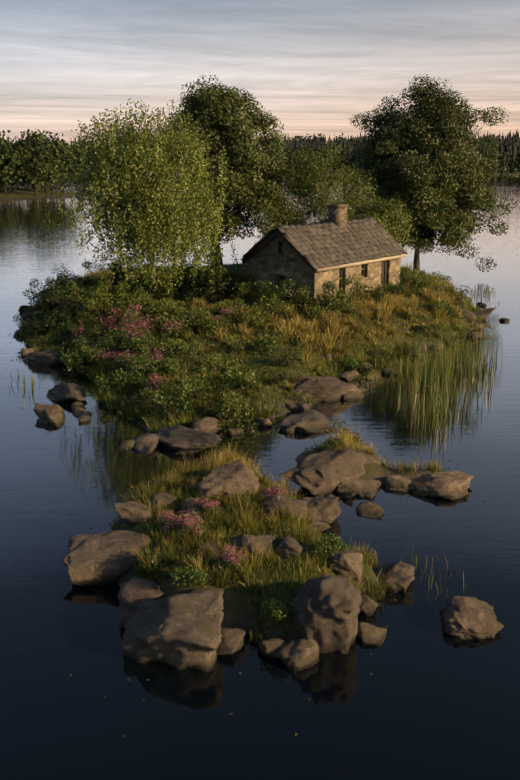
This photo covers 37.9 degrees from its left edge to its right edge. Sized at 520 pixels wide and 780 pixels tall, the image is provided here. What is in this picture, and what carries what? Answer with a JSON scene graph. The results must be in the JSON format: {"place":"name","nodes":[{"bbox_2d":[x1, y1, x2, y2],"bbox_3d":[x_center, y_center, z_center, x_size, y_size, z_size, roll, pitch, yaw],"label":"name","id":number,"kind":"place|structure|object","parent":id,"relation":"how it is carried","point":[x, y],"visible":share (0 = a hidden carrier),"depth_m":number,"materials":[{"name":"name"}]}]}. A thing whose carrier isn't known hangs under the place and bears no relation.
{"place":"outdoors","nodes":[
{"label":"outdoors","id":0,"kind":"place"},
{"bbox_2d":[0,174,519,779],"bbox_3d":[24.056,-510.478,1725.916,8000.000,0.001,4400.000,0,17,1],"label":"water","id":1,"kind":"structure","parent":0,"point":[430,698],"depth_m":12.82,"materials":[{"name":"blue liquid"}]},
{"bbox_2d":[0,296,496,736],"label":"floating leaves","id":2,"kind":"object","parent":1,"relation":"on","point":[309,699],"visible":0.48,"depth_m":16.52,"materials":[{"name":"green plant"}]},
{"bbox_2d":[7,287,504,604],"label":"reed blades","id":3,"kind":"object","parent":1,"relation":"on","point":[427,364],"visible":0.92,"depth_m":24.63,"materials":[{"name":"green plant"}]},
{"bbox_2d":[0,170,519,643],"bbox_3d":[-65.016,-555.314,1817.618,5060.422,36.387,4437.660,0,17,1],"label":"ground","id":4,"kind":"structure","parent":0,"point":[237,610],"depth_m":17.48,"materials":[{"name":"green plant"}]},
{"bbox_2d":[35,98,239,295],"bbox_3d":[-5.142,-8.004,32.770,8.292,8.577,9.343,0,17,1],"label":"willow tree","id":5,"kind":"object","parent":4,"relation":"on","point":[177,204],"depth_m":31.24,"materials":[{"name":"green plant"}]},
{"bbox_2d":[144,74,314,269],"bbox_3d":[-1.947,-11.229,40.239,10.338,10.264,9.253,0,17,1],"label":"broadleaf tree","id":6,"kind":"object","parent":4,"relation":"on","point":[221,101],"depth_m":38.64,"materials":[{"name":"green plant"}]},
{"bbox_2d":[12,253,478,625],"bbox_3d":[-0.176,-2.507,27.733,21.830,2.934,34.934,0,17,1],"label":"shrub","id":7,"kind":"object","parent":4,"relation":"on","point":[92,297],"depth_m":28.17,"materials":[{"name":"green plant"}]},
{"bbox_2d":[0,129,519,195],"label":"forest trees","id":8,"kind":"object","parent":4,"relation":"on","point":[28,158],"visible":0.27,"depth_m":171.79,"materials":[{"name":"green plant"}]},
{"bbox_2d":[13,295,509,671],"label":"shore rocks","id":9,"kind":"object","parent":4,"relation":"on","point":[184,630],"visible":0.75,"depth_m":13.15,"materials":[{"name":"grey stone"}]},
{"bbox_2d":[248,187,313,243],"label":"young tree leaves","id":10,"kind":"object","parent":4,"relation":"on","point":[285,217],"depth_m":39.70,"materials":[{"name":"green plant"}]},
{"bbox_2d":[267,140,362,223],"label":"young tree leaves","id":11,"kind":"object","parent":4,"relation":"on","point":[318,183],"depth_m":40.12,"materials":[{"name":"green plant"}]},
{"bbox_2d":[247,234,400,305],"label":"stone walls","id":12,"kind":"structure","parent":4,"relation":"on","point":[277,252],"depth_m":32.88,"materials":[{"name":"beige stone"}]},
{"bbox_2d":[240,216,407,268],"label":"cottage roof slates","id":13,"kind":"object","parent":12,"relation":"on","point":[324,244],"visible":0.79,"depth_m":33.71,"materials":[{"name":"stone"}]},
{"bbox_2d":[241,229,405,271],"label":"cottage barge boards","id":14,"kind":"object","parent":13,"relation":"attached to","point":[261,245],"visible":0.4,"depth_m":32.42,"materials":[{"name":"brown wood"}]},
{"bbox_2d":[242,254,405,271],"bbox_3d":[3.110,-6.084,35.115,4.180,0.142,7.120,14,22,39],"label":"fascia board","id":15,"kind":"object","parent":13,"relation":"attached to","point":[358,263],"depth_m":33.53,"materials":[{"name":"brown wood"}]},
{"bbox_2d":[327,204,348,225],"bbox_3d":[3.600,-8.006,35.132,0.650,1.110,0.800,14,22,39],"label":"chimney","id":16,"kind":"object","parent":13,"relation":"on","point":[337,215],"visible":0.82,"depth_m":34.87,"materials":[{"name":"beige stone"}]},
{"bbox_2d":[274,256,388,275],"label":"lintels","id":17,"kind":"object","parent":12,"relation":"in","point":[281,273],"visible":0.21,"depth_m":32.68,"materials":[{"name":"grey stone"}]},
{"bbox_2d":[279,260,386,287],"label":"cottage frames","id":18,"kind":"structure","parent":12,"relation":"in","point":[385,271],"depth_m":34.53,"materials":[{"name":"brown wood"}]},
{"bbox_2d":[280,264,363,290],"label":"window panes","id":19,"kind":"object","parent":18,"relation":"in","point":[281,277],"visible":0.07,"depth_m":33.25,"materials":[{"name":"black glass"}]},
{"bbox_2d":[380,261,384,288],"bbox_3d":[5.697,-5.390,35.841,0.040,1.615,0.582,14,22,39],"label":"door","id":20,"kind":"structure","parent":18,"relation":"in","point":[382,270],"depth_m":35.91,"materials":[{"name":"brown wood"}]},
{"bbox_2d":[311,200,354,222],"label":"young tree leaves","id":21,"kind":"object","parent":4,"relation":"on","point":[323,219],"depth_m":38.91,"materials":[{"name":"green plant"}]},
{"bbox_2d":[326,167,383,219],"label":"young tree leaves","id":22,"kind":"object","parent":4,"relation":"on","point":[359,192],"depth_m":40.94,"materials":[{"name":"green plant"}]},
{"bbox_2d":[351,211,394,234],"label":"young tree leaves","id":23,"kind":"object","parent":4,"relation":"on","point":[381,223],"visible":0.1,"depth_m":38.45,"materials":[{"name":"green plant"}]},
{"bbox_2d":[355,195,416,252],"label":"young tree leaves","id":24,"kind":"object","parent":4,"relation":"on","point":[396,216],"depth_m":39.73,"materials":[{"name":"green plant"}]},
{"bbox_2d":[340,73,519,272],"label":"tree","id":25,"kind":"object","parent":4,"relation":"on","point":[437,195],"depth_m":45.14,"materials":[{"name":"green plant"}]},
{"bbox_2d":[0,0,519,144],"label":"sky","id":26,"kind":"structure","parent":0,"point":[316,65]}
]}

